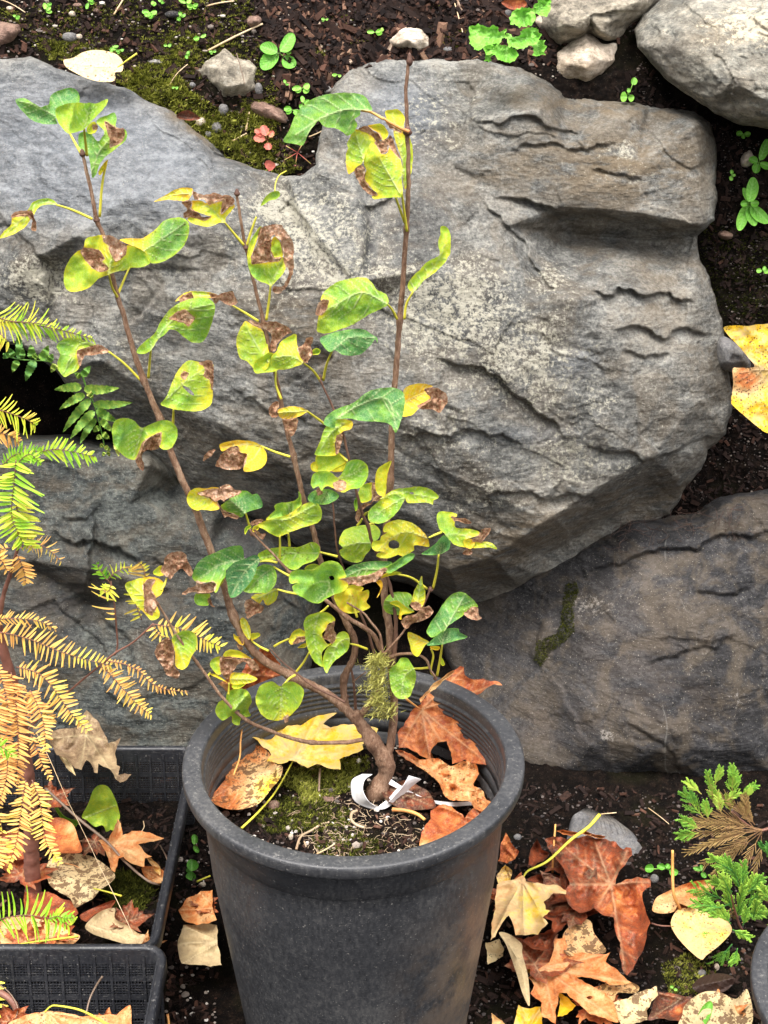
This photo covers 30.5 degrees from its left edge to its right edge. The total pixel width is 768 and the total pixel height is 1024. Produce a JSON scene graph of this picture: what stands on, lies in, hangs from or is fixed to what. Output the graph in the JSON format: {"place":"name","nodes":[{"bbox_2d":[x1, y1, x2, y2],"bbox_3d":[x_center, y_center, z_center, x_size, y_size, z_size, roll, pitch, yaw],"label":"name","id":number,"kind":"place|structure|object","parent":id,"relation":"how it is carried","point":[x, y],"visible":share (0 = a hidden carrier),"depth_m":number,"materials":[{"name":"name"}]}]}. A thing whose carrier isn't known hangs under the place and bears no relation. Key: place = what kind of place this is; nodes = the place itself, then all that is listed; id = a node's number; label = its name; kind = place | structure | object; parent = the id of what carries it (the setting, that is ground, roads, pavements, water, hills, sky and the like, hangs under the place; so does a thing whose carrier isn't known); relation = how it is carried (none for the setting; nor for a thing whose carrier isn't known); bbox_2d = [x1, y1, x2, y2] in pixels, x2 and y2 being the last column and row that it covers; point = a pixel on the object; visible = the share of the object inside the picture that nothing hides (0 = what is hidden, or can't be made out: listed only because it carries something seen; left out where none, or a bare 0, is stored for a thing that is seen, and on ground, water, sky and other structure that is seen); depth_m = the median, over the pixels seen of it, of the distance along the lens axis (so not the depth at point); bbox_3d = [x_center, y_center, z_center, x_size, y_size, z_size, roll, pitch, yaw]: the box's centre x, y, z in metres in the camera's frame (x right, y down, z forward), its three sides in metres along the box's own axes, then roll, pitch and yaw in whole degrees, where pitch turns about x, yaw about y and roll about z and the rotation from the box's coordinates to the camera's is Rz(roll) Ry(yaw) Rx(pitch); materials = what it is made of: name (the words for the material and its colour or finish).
{"place":"outdoors","nodes":[
{"label":"outdoors","id":0,"kind":"place"},
{"bbox_2d":[0,0,767,1023],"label":"ground","id":1,"kind":"structure","parent":0,"point":[40,396],"depth_m":1.99,"materials":[{"name":"soil"}]},
{"bbox_2d":[0,21,20,45],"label":"stone","id":2,"kind":"object","parent":1,"relation":"on","point":[9,32],"visible":0.78,"depth_m":1.98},
{"bbox_2d":[3,332,132,455],"bbox_3d":[-0.415,-0.150,1.843,0.171,0.170,0.034,5,26,10],"label":"fern","id":3,"kind":"object","parent":1,"relation":"on","point":[87,421],"visible":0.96,"depth_m":1.84,"materials":[{"name":"plant"}]},
{"bbox_2d":[62,32,76,41],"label":"pebble","id":4,"kind":"object","parent":1,"relation":"on","point":[69,37],"visible":1,"depth_m":1.99,"materials":[{"name":"grey stone"}]},
{"bbox_2d":[0,944,166,1023],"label":"tray","id":5,"kind":"object","parent":1,"relation":"on","point":[29,955],"visible":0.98,"depth_m":1.57,"materials":[{"name":"black plastic"}]},
{"bbox_2d":[0,1005,32,1023],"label":"fallen leaf","id":6,"kind":"object","parent":5,"relation":"in","point":[7,1014],"visible":0.86,"depth_m":1.53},
{"bbox_2d":[8,1005,131,1023],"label":"fallen leaf","id":7,"kind":"object","parent":5,"relation":"in","point":[124,1015],"visible":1,"depth_m":1.51,"materials":[{"name":"plant"}]},
{"bbox_2d":[0,746,194,1009],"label":"tray","id":8,"kind":"object","parent":1,"relation":"on","point":[147,754],"visible":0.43,"depth_m":1.91,"materials":[{"name":"black plastic"}]},
{"bbox_2d":[36,780,73,809],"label":"fallen leaf","id":9,"kind":"object","parent":8,"relation":"in","point":[60,795],"visible":0.77,"depth_m":1.83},
{"bbox_2d":[43,818,81,852],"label":"fallen leaf","id":10,"kind":"object","parent":8,"relation":"in","point":[66,840],"visible":0.84,"depth_m":1.79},
{"bbox_2d":[37,734,136,943],"bbox_3d":[-0.361,0.393,1.698,0.005,0.145,0.272,-16,30,-30],"label":"grass blade","id":11,"kind":"object","parent":8,"relation":"in","point":[86,838],"depth_m":1.69,"materials":[{"name":"plant"}]},
{"bbox_2d":[0,798,178,982],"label":"potting soil","id":12,"kind":"structure","parent":8,"relation":"in","point":[126,819],"depth_m":1.85,"materials":[{"name":"soil"}]},
{"bbox_2d":[0,831,23,859],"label":"fallen leaf","id":13,"kind":"object","parent":12,"relation":"on","point":[3,835],"visible":0.24,"depth_m":1.78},
{"bbox_2d":[0,857,57,889],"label":"fallen leaf","id":14,"kind":"object","parent":12,"relation":"on","point":[15,874],"visible":0.67,"depth_m":1.74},
{"bbox_2d":[0,917,79,943],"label":"fallen leaf","id":15,"kind":"object","parent":12,"relation":"on","point":[5,940],"visible":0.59,"depth_m":1.65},
{"bbox_2d":[4,921,49,943],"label":"fallen leaf","id":16,"kind":"object","parent":15,"relation":"on","point":[22,936],"visible":0.58,"depth_m":1.64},
{"bbox_2d":[27,914,76,943],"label":"fallen leaf","id":17,"kind":"object","parent":15,"relation":"on","point":[32,932],"visible":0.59,"depth_m":1.65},
{"bbox_2d":[24,892,77,919],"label":"fallen leaf","id":18,"kind":"object","parent":12,"relation":"on","point":[57,902],"visible":0.57,"depth_m":1.71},
{"bbox_2d":[45,785,119,831],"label":"fallen leaf","id":19,"kind":"object","parent":12,"relation":"on","point":[101,808],"visible":0.79,"depth_m":1.85,"materials":[{"name":"plant"}]},
{"bbox_2d":[47,853,121,907],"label":"fallen leaf","id":20,"kind":"object","parent":12,"relation":"on","point":[86,881],"visible":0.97,"depth_m":1.74,"materials":[{"name":"plant"}]},
{"bbox_2d":[79,834,107,855],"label":"fallen leaf","id":21,"kind":"object","parent":12,"relation":"on","point":[95,844],"visible":0.84,"depth_m":1.80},
{"bbox_2d":[80,900,114,921],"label":"fallen leaf","id":22,"kind":"object","parent":12,"relation":"on","point":[87,915],"visible":1,"depth_m":1.70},
{"bbox_2d":[44,787,160,885],"bbox_3d":[-0.360,0.411,1.774,0.194,0.068,0.015,17,31,31],"label":"twig","id":23,"kind":"object","parent":12,"relation":"on","point":[57,799],"visible":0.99,"depth_m":1.77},
{"bbox_2d":[0,301,227,1017],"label":"conifer sapling","id":24,"kind":"object","parent":12,"relation":"on","point":[29,811],"visible":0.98,"depth_m":1.56,"materials":[{"name":"yellow plant"}]},
{"bbox_2d":[85,908,144,943],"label":"fallen leaf","id":25,"kind":"object","parent":12,"relation":"on","point":[100,923],"visible":0.98,"depth_m":1.65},
{"bbox_2d":[102,866,158,911],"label":"moss","id":26,"kind":"object","parent":12,"relation":"on","point":[125,884],"visible":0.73,"depth_m":1.76,"materials":[{"name":"plant"}]},
{"bbox_2d":[109,900,152,931],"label":"fallen leaf","id":27,"kind":"object","parent":12,"relation":"on","point":[135,918],"visible":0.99,"depth_m":1.68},
{"bbox_2d":[142,866,163,882],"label":"fallen leaf","id":28,"kind":"object","parent":12,"relation":"on","point":[150,873],"visible":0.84,"depth_m":1.76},
{"bbox_2d":[50,710,130,781],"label":"fallen leaf","id":29,"kind":"object","parent":8,"relation":"on","point":[75,747],"visible":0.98,"depth_m":1.86,"materials":[{"name":"plant"}]},
{"bbox_2d":[99,818,163,871],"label":"fallen leaf","id":30,"kind":"object","parent":8,"relation":"in","point":[128,847],"visible":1,"depth_m":1.77,"materials":[{"name":"plant"}]},
{"bbox_2d":[0,432,322,746],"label":"boulder","id":31,"kind":"object","parent":1,"relation":"on","point":[112,509],"visible":0.54,"depth_m":2.03,"materials":[{"name":"grey stone"}]},
{"bbox_2d":[186,859,198,879],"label":"weed","id":32,"kind":"object","parent":1,"relation":"on","point":[192,865],"visible":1,"depth_m":1.84,"materials":[{"name":"green plant"}]},
{"bbox_2d":[178,923,220,966],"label":"fallen leaf","id":33,"kind":"object","parent":1,"relation":"on","point":[197,945],"visible":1,"depth_m":1.66,"materials":[{"name":"plant"}]},
{"bbox_2d":[189,891,217,913],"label":"fallen leaf","id":34,"kind":"object","parent":1,"relation":"on","point":[213,903],"visible":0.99,"depth_m":1.71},
{"bbox_2d":[179,890,215,924],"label":"fallen leaf","id":35,"kind":"object","parent":34,"relation":"on","point":[203,900],"visible":1,"depth_m":1.70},
{"bbox_2d":[208,23,262,50],"bbox_3d":[-0.210,-0.671,1.988,0.081,0.035,0.004,-9,27,-17],"label":"straw","id":36,"kind":"object","parent":1,"relation":"on","point":[227,40],"visible":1,"depth_m":1.99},
{"bbox_2d":[247,15,261,26],"bbox_3d":[-0.185,-0.707,2.021,0.025,0.020,0.089,0,26,0],"label":"stone","id":37,"kind":"object","parent":1,"relation":"on","point":[253,21],"visible":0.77,"depth_m":1.99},
{"bbox_2d":[254,125,273,149],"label":"pinkish weed","id":38,"kind":"object","parent":1,"relation":"on","point":[262,131],"visible":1,"depth_m":1.97,"materials":[{"name":"pink plant"}]},
{"bbox_2d":[260,33,295,69],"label":"weed","id":39,"kind":"object","parent":1,"relation":"on","point":[268,60],"visible":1,"depth_m":1.98,"materials":[{"name":"green plant"}]},
{"bbox_2d":[292,83,309,92],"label":"seedling","id":40,"kind":"object","parent":1,"relation":"on","point":[298,88],"visible":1,"depth_m":1.97,"materials":[{"name":"green plant"}]},
{"bbox_2d":[182,665,524,1023],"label":"plant pot","id":41,"kind":"object","parent":1,"relation":"on","point":[392,938],"visible":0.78,"depth_m":1.43,"materials":[{"name":"black plastic"}]},
{"bbox_2d":[218,648,279,691],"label":"fallen leaf","id":42,"kind":"object","parent":41,"relation":"on","point":[262,673],"visible":0.41,"depth_m":1.67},
{"bbox_2d":[219,743,490,855],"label":"potting soil","id":43,"kind":"structure","parent":41,"relation":"in","point":[254,826],"depth_m":1.53,"materials":[{"name":"soil"}]},
{"bbox_2d":[212,745,282,809],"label":"fallen leaf","id":44,"kind":"object","parent":43,"relation":"on","point":[252,781],"visible":0.99,"depth_m":1.55,"materials":[{"name":"plant"}]},
{"bbox_2d":[0,52,496,801],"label":"shrub","id":45,"kind":"object","parent":43,"relation":"on","point":[340,304],"visible":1,"depth_m":1.38,"materials":[{"name":"green plant"}]},
{"bbox_2d":[351,774,471,808],"bbox_3d":[0.031,0.301,1.536,0.135,0.036,0.037,0,26,0],"label":"plant tag","id":46,"kind":"object","parent":45,"relation":"attached to","point":[357,793],"visible":0.98,"depth_m":1.53,"materials":[{"name":"white plastic"}]},
{"bbox_2d":[241,713,377,828],"bbox_3d":[-0.084,0.274,1.586,0.154,0.034,0.220,0,26,0],"label":"fallen leaf","id":47,"kind":"object","parent":43,"relation":"on","point":[282,750],"visible":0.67,"depth_m":1.60,"materials":[{"name":"plant"}]},
{"bbox_2d":[295,821,329,849],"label":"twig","id":48,"kind":"object","parent":43,"relation":"on","point":[300,837],"visible":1,"depth_m":1.49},
{"bbox_2d":[255,754,385,855],"bbox_3d":[-0.069,0.320,1.535,0.145,0.018,0.186,0,26,0],"label":"moss","id":49,"kind":"object","parent":43,"relation":"on","point":[308,796],"visible":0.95,"depth_m":1.54,"materials":[{"name":"plant"}]},
{"bbox_2d":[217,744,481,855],"bbox_3d":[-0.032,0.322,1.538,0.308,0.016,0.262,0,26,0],"label":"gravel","id":50,"kind":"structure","parent":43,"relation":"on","point":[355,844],"depth_m":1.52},
{"bbox_2d":[288,788,421,855],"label":"roots","id":51,"kind":"object","parent":43,"relation":"on","point":[294,812],"visible":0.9,"depth_m":1.50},
{"bbox_2d":[382,780,435,809],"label":"fallen leaf","id":52,"kind":"object","parent":43,"relation":"on","point":[413,801],"visible":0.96,"depth_m":1.53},
{"bbox_2d":[392,807,425,820],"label":"twig","id":53,"kind":"object","parent":43,"relation":"on","point":[415,813],"visible":1,"depth_m":1.52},
{"bbox_2d":[395,750,489,811],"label":"fallen leaf","id":54,"kind":"object","parent":43,"relation":"on","point":[456,781],"visible":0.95,"depth_m":1.54,"materials":[{"name":"plant"}]},
{"bbox_2d":[398,666,501,764],"bbox_3d":[0.080,0.226,1.591,0.115,0.117,0.091,12,28,23],"label":"fallen leaf","id":55,"kind":"object","parent":43,"relation":"on","point":[426,728],"visible":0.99,"depth_m":1.59,"materials":[{"name":"plant"}]},
{"bbox_2d":[419,804,480,845],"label":"fallen leaf","id":56,"kind":"object","parent":43,"relation":"on","point":[445,820],"visible":0.68,"depth_m":1.48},
{"bbox_2d":[0,0,767,995],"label":"moss","id":57,"kind":"object","parent":1,"relation":"on","point":[134,82],"visible":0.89,"depth_m":1.98,"materials":[{"name":"plant"}]},
{"bbox_2d":[196,49,256,96],"bbox_3d":[-0.215,-0.615,2.007,0.103,0.090,0.096,22,34,38],"label":"stone","id":58,"kind":"object","parent":57,"relation":"on","point":[221,70],"visible":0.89,"depth_m":1.97,"materials":[{"name":"stone"}]},
{"bbox_2d":[250,101,287,122],"bbox_3d":[-0.159,-0.572,2.004,0.066,0.035,0.094,0,26,0],"label":"stone","id":59,"kind":"object","parent":57,"relation":"on","point":[266,110],"visible":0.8,"depth_m":1.97,"materials":[{"name":"brown stone"}]},
{"bbox_2d":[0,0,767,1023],"bbox_3d":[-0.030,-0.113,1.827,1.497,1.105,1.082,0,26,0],"label":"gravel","id":60,"kind":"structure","parent":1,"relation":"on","point":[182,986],"depth_m":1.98,"materials":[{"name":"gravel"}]},
{"bbox_2d":[389,27,428,49],"bbox_3d":[0.036,-0.678,2.016,0.069,0.040,0.101,0,26,0],"label":"stone","id":61,"kind":"object","parent":1,"relation":"on","point":[416,38],"visible":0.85,"depth_m":1.98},
{"bbox_2d":[485,939,503,963],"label":"fallen leaf","id":62,"kind":"object","parent":1,"relation":"on","point":[495,949],"visible":1,"depth_m":1.70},
{"bbox_2d":[491,872,521,910],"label":"fallen leaf","id":63,"kind":"object","parent":1,"relation":"on","point":[493,895],"visible":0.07,"depth_m":1.75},
{"bbox_2d":[496,865,511,883],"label":"fallen leaf","id":64,"kind":"object","parent":63,"relation":"on","point":[504,873],"visible":0.94,"depth_m":1.77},
{"bbox_2d":[498,833,518,862],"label":"fallen leaf","id":65,"kind":"object","parent":64,"relation":"on","point":[509,851],"visible":1,"depth_m":1.78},
{"bbox_2d":[469,0,551,62],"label":"lobed weed","id":66,"kind":"object","parent":1,"relation":"on","point":[482,36],"visible":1,"depth_m":1.87,"materials":[{"name":"green plant"}]},
{"bbox_2d":[501,0,526,9],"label":"fallen leaf","id":67,"kind":"object","parent":1,"relation":"on","point":[514,4],"visible":0.97,"depth_m":1.98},
{"bbox_2d":[514,1005,541,1023],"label":"fallen leaf","id":68,"kind":"object","parent":1,"relation":"on","point":[528,1015],"visible":1,"depth_m":1.59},
{"bbox_2d":[544,852,564,872],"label":"fallen leaf","id":69,"kind":"object","parent":1,"relation":"on","point":[558,867],"visible":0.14,"depth_m":1.82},
{"bbox_2d":[557,993,575,1016],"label":"fallen leaf","id":70,"kind":"object","parent":1,"relation":"on","point":[566,1006],"visible":1,"depth_m":1.61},
{"bbox_2d":[540,868,597,928],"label":"fallen leaf","id":71,"kind":"object","parent":1,"relation":"on","point":[572,917],"visible":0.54,"depth_m":1.74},
{"bbox_2d":[528,937,630,1023],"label":"fallen leaf","id":72,"kind":"object","parent":1,"relation":"on","point":[580,991],"visible":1,"depth_m":1.62,"materials":[{"name":"plant"}]},
{"bbox_2d":[563,919,605,955],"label":"fallen leaf","id":73,"kind":"object","parent":1,"relation":"on","point":[583,938],"visible":1,"depth_m":1.69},
{"bbox_2d":[523,830,650,974],"bbox_3d":[0.248,0.477,1.727,0.156,0.054,0.252,5,26,10],"label":"fallen leaf","id":74,"kind":"object","parent":1,"relation":"on","point":[621,903],"visible":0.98,"depth_m":1.74,"materials":[{"name":"plant"}]},
{"bbox_2d":[505,934,583,983],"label":"fallen leaf","id":75,"kind":"object","parent":74,"relation":"on","point":[535,960],"visible":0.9,"depth_m":1.65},
{"bbox_2d":[499,932,529,1005],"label":"fallen leaf","id":76,"kind":"object","parent":75,"relation":"on","point":[513,945],"visible":1,"depth_m":1.63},
{"bbox_2d":[490,813,600,940],"bbox_3d":[0.187,0.443,1.725,0.081,0.050,0.235,13,29,25],"label":"fallen leaf","id":77,"kind":"object","parent":74,"relation":"on","point":[519,901],"visible":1,"depth_m":1.71,"materials":[{"name":"plant"}]},
{"bbox_2d":[557,34,616,81],"bbox_3d":[0.285,-0.646,2.009,0.088,0.077,0.104,22,33,37],"label":"stone","id":78,"kind":"object","parent":1,"relation":"on","point":[587,57],"visible":0.85,"depth_m":1.97,"materials":[{"name":"stone"}]},
{"bbox_2d":[572,984,621,1023],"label":"fallen leaf","id":79,"kind":"object","parent":1,"relation":"on","point":[583,1013],"visible":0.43,"depth_m":1.60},
{"bbox_2d":[541,0,659,43],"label":"stone","id":80,"kind":"object","parent":1,"relation":"on","point":[566,21],"visible":0.9,"depth_m":1.96,"materials":[{"name":"stone"}]},
{"bbox_2d":[567,808,641,854],"bbox_3d":[0.301,0.450,1.919,0.108,0.054,0.108,0,26,0],"label":"stone","id":81,"kind":"object","parent":1,"relation":"on","point":[611,828],"visible":0.38,"depth_m":1.91,"materials":[{"name":"stone"}]},
{"bbox_2d":[442,489,767,776],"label":"boulder","id":82,"kind":"object","parent":1,"relation":"on","point":[657,662],"visible":0.9,"depth_m":2.04,"materials":[{"name":"grey stone"}]},
{"bbox_2d":[0,56,732,602],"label":"boulder","id":83,"kind":"object","parent":82,"relation":"on","point":[562,330],"visible":0.87,"depth_m":1.91,"materials":[{"name":"grey stone"}]},
{"bbox_2d":[63,50,136,81],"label":"fallen leaf","id":84,"kind":"object","parent":83,"relation":"on","point":[100,65],"visible":1,"depth_m":1.91,"materials":[{"name":"plant"}]},
{"bbox_2d":[176,110,199,119],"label":"fallen leaf","id":85,"kind":"object","parent":83,"relation":"on","point":[186,115],"visible":1,"depth_m":1.91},
{"bbox_2d":[261,171,286,205],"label":"fallen leaf","id":86,"kind":"object","parent":83,"relation":"on","point":[274,195],"visible":1,"depth_m":1.85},
{"bbox_2d":[534,581,578,665],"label":"moss","id":87,"kind":"object","parent":82,"relation":"on","point":[565,625],"visible":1,"depth_m":2.07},
{"bbox_2d":[606,498,761,563],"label":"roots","id":88,"kind":"object","parent":82,"relation":"hanging from","point":[731,509],"visible":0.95,"depth_m":2.05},
{"bbox_2d":[597,983,638,1000],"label":"fallen leaf","id":89,"kind":"object","parent":1,"relation":"on","point":[613,990],"visible":0.92,"depth_m":1.63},
{"bbox_2d":[620,77,636,101],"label":"weed","id":90,"kind":"object","parent":1,"relation":"on","point":[624,97],"visible":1,"depth_m":1.97,"materials":[{"name":"green plant"}]},
{"bbox_2d":[614,986,657,1023],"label":"fallen leaf","id":91,"kind":"object","parent":1,"relation":"on","point":[632,1009],"visible":1,"depth_m":1.60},
{"bbox_2d":[645,863,677,875],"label":"weed","id":92,"kind":"object","parent":1,"relation":"on","point":[651,868],"visible":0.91,"depth_m":1.84,"materials":[{"name":"green plant"}]},
{"bbox_2d":[647,991,691,1020],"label":"fallen leaf","id":93,"kind":"object","parent":1,"relation":"on","point":[668,1006],"visible":1,"depth_m":1.61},
{"bbox_2d":[652,880,713,913],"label":"fallen leaf","id":94,"kind":"object","parent":1,"relation":"on","point":[664,903],"visible":0.77,"depth_m":1.76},
{"bbox_2d":[634,0,767,128],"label":"boulder","id":95,"kind":"object","parent":1,"relation":"on","point":[712,55],"visible":1,"depth_m":1.88,"materials":[{"name":"stone"}]},
{"bbox_2d":[671,850,731,959],"bbox_3d":[0.388,0.476,1.696,0.075,0.088,0.104,0,26,0],"label":"fallen leaf","id":96,"kind":"object","parent":1,"relation":"on","point":[688,925],"visible":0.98,"depth_m":1.72,"materials":[{"name":"plant"}]},
{"bbox_2d":[697,1001,712,1023],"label":"weed","id":97,"kind":"object","parent":1,"relation":"on","point":[708,1005],"visible":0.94,"depth_m":1.60,"materials":[{"name":"green plant"}]},
{"bbox_2d":[692,973,734,992],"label":"fallen leaf","id":98,"kind":"object","parent":1,"relation":"on","point":[721,982],"visible":0.97,"depth_m":1.65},
{"bbox_2d":[678,989,752,1023],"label":"fallen leaf","id":99,"kind":"object","parent":1,"relation":"on","point":[724,1011],"visible":1,"depth_m":1.60,"materials":[{"name":"plant"}]},
{"bbox_2d":[673,763,767,966],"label":"dwarf cypress","id":100,"kind":"object","parent":1,"relation":"on","point":[752,884],"visible":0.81,"depth_m":1.71,"materials":[{"name":"green plant"}]},
{"bbox_2d":[718,231,732,239],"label":"stone","id":101,"kind":"object","parent":1,"relation":"on","point":[725,235],"visible":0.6,"depth_m":2.01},
{"bbox_2d":[717,989,748,1015],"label":"fallen leaf","id":102,"kind":"object","parent":1,"relation":"on","point":[739,1008],"visible":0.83,"depth_m":1.60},
{"bbox_2d":[717,336,750,371],"bbox_3d":[0.490,-0.224,1.981,0.048,0.046,0.088,0,26,0],"label":"stone","id":103,"kind":"object","parent":1,"relation":"on","point":[731,354],"visible":0.83,"depth_m":1.95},
{"bbox_2d":[724,324,767,432],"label":"fallen leaf","id":104,"kind":"object","parent":1,"relation":"on","point":[749,399],"visible":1,"depth_m":1.93,"materials":[{"name":"plant"}]},
{"bbox_2d":[740,150,753,167],"bbox_3d":[0.514,-0.508,2.011,0.023,0.027,0.090,0,26,0],"label":"stone","id":105,"kind":"object","parent":1,"relation":"on","point":[745,157],"visible":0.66,"depth_m":1.98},
{"bbox_2d":[736,177,767,230],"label":"weed","id":106,"kind":"object","parent":1,"relation":"on","point":[753,214],"visible":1,"depth_m":1.99,"materials":[{"name":"green plant"}]},
{"bbox_2d":[749,139,767,172],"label":"weed","id":107,"kind":"object","parent":1,"relation":"on","point":[763,152],"visible":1,"depth_m":1.97,"materials":[{"name":"green plant"}]},
{"bbox_2d":[750,926,767,1023],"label":"plant pot","id":108,"kind":"object","parent":1,"relation":"on","point":[759,976],"visible":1,"depth_m":1.43,"materials":[{"name":"black plastic"}]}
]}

